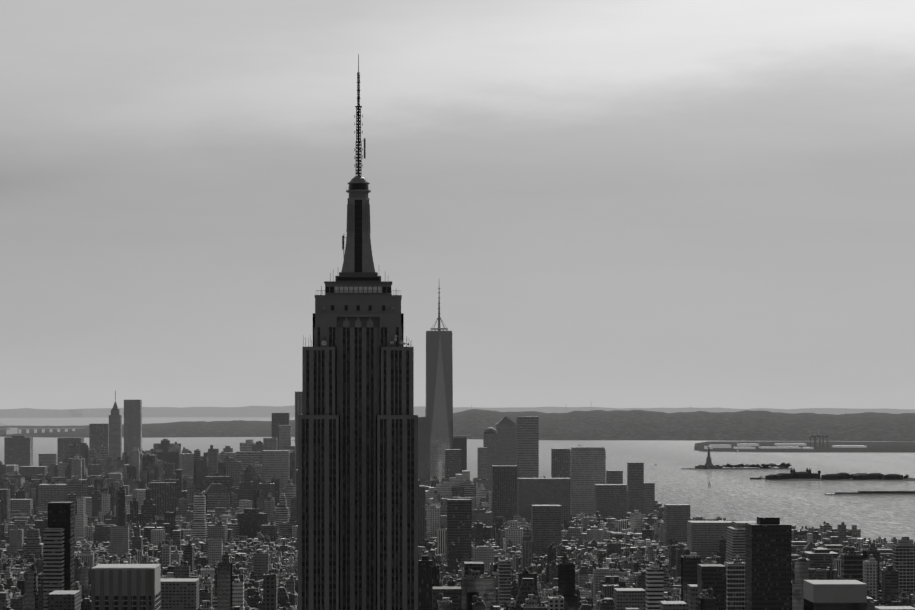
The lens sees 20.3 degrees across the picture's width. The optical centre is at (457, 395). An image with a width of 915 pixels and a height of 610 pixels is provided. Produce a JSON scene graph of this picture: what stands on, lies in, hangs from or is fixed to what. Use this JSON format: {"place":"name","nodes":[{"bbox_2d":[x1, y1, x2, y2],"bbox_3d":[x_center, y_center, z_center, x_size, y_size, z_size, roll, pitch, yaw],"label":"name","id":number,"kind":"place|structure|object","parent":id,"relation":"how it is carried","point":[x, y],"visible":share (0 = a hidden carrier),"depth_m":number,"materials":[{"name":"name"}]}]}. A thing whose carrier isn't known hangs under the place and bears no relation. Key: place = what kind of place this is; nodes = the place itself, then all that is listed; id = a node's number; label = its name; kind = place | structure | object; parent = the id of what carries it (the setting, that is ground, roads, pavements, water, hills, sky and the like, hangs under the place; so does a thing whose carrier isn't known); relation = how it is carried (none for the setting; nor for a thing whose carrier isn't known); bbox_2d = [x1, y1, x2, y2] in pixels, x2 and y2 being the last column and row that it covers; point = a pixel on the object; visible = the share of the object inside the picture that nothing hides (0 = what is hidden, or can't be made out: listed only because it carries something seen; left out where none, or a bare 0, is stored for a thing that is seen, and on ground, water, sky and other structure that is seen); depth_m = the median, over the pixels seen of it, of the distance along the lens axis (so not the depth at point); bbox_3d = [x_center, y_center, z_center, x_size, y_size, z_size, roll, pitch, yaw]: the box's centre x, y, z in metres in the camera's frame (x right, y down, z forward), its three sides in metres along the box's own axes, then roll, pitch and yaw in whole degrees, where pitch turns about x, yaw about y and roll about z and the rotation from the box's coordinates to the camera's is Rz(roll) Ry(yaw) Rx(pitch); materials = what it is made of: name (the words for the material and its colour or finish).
{"place":"outdoors","nodes":[
{"label":"outdoors","id":0,"kind":"place"},
{"bbox_2d":[0,417,914,543],"bbox_3d":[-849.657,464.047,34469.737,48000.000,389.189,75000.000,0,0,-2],"label":"water","id":1,"kind":"structure","parent":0,"point":[738,495],"depth_m":8709.48,"materials":[{"name":"liquid"}]},
{"bbox_2d":[298,54,417,609],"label":"skyscraper","id":2,"kind":"structure","parent":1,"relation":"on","point":[357,483],"depth_m":1272.31,"materials":[{"name":"stone"}]},
{"bbox_2d":[425,288,452,483],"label":"skyscraper","id":3,"kind":"structure","parent":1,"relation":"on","point":[439,388],"depth_m":5848.65,"materials":[{"name":"grey glass"}]},
{"bbox_2d":[824,491,914,494],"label":"breakwater","id":4,"kind":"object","parent":1,"relation":"on","point":[879,493],"depth_m":6967.59,"materials":[{"name":"concrete"}]},
{"bbox_2d":[0,409,914,441],"bbox_3d":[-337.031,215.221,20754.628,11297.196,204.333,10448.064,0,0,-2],"label":"wooded hills","id":5,"kind":"structure","parent":0,"point":[747,425],"depth_m":17665.92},
{"bbox_2d":[0,423,84,434],"bbox_3d":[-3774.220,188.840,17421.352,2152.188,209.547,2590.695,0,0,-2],"label":"bridge","id":6,"kind":"structure","parent":5,"relation":"on","point":[13,430],"depth_m":18301.43,"materials":[{"name":"grey metal"}]},
{"bbox_2d":[0,405,914,417],"bbox_3d":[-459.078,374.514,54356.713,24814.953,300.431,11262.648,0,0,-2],"label":"distant hills","id":7,"kind":"structure","parent":0,"point":[263,411],"depth_m":53686.16,"materials":[{"name":"grey"}]},
{"bbox_2d":[0,0,914,409],"label":"sky","id":8,"kind":"structure","parent":0,"point":[607,203],"materials":[{"name":"grey"}]},
{"bbox_2d":[681,468,792,469],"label":"island","id":9,"kind":"structure","parent":0,"point":[738,469],"depth_m":9408.05,"materials":[{"name":"concrete"}]},
{"bbox_2d":[695,445,722,468],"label":"statue of liberty","id":10,"kind":"object","parent":9,"relation":"on","point":[708,464],"visible":1,"depth_m":9442.10,"materials":[{"name":"metal"}]},
{"bbox_2d":[694,441,914,452],"bbox_3d":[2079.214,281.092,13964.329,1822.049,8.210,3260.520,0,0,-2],"label":"pier","id":11,"kind":"structure","parent":0,"point":[890,447],"depth_m":13588.62,"materials":[{"name":"concrete"}]},
{"bbox_2d":[704,431,866,448],"bbox_3d":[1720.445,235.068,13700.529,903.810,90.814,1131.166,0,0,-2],"label":"port buildings","id":12,"kind":"structure","parent":11,"relation":"on","point":[783,444],"depth_m":13561.34,"materials":[{"name":"grey concrete"}]},
{"bbox_2d":[761,477,914,480],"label":"island","id":13,"kind":"structure","parent":0,"point":[820,479],"depth_m":8127.55,"materials":[{"name":"concrete"}]},
{"bbox_2d":[750,467,902,479],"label":"ellis island buildings","id":14,"kind":"structure","parent":13,"relation":"on","point":[810,475],"depth_m":8224.17,"materials":[{"name":"brick"}]},
{"bbox_3d":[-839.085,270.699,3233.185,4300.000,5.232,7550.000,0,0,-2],"label":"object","id":15,"kind":"structure","parent":0,"visible":0},
{"bbox_2d":[4,391,892,569],"bbox_3d":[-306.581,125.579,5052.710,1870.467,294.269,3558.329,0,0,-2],"label":"mid-distance buildings","id":16,"kind":"structure","parent":15,"relation":"on","point":[582,480],"depth_m":5041.69,"materials":[{"name":"grey concrete"}]},
{"bbox_2d":[0,439,914,609],"bbox_3d":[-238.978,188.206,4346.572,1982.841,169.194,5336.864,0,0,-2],"label":"city buildings","id":17,"kind":"structure","parent":15,"relation":"on","point":[222,526],"depth_m":3953.89,"materials":[{"name":"grey concrete"}]},
{"bbox_2d":[43,502,914,609],"bbox_3d":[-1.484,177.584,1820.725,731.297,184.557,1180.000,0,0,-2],"label":"foreground buildings","id":18,"kind":"structure","parent":15,"relation":"on","point":[767,572],"depth_m":1888.47,"materials":[{"name":"concrete"}]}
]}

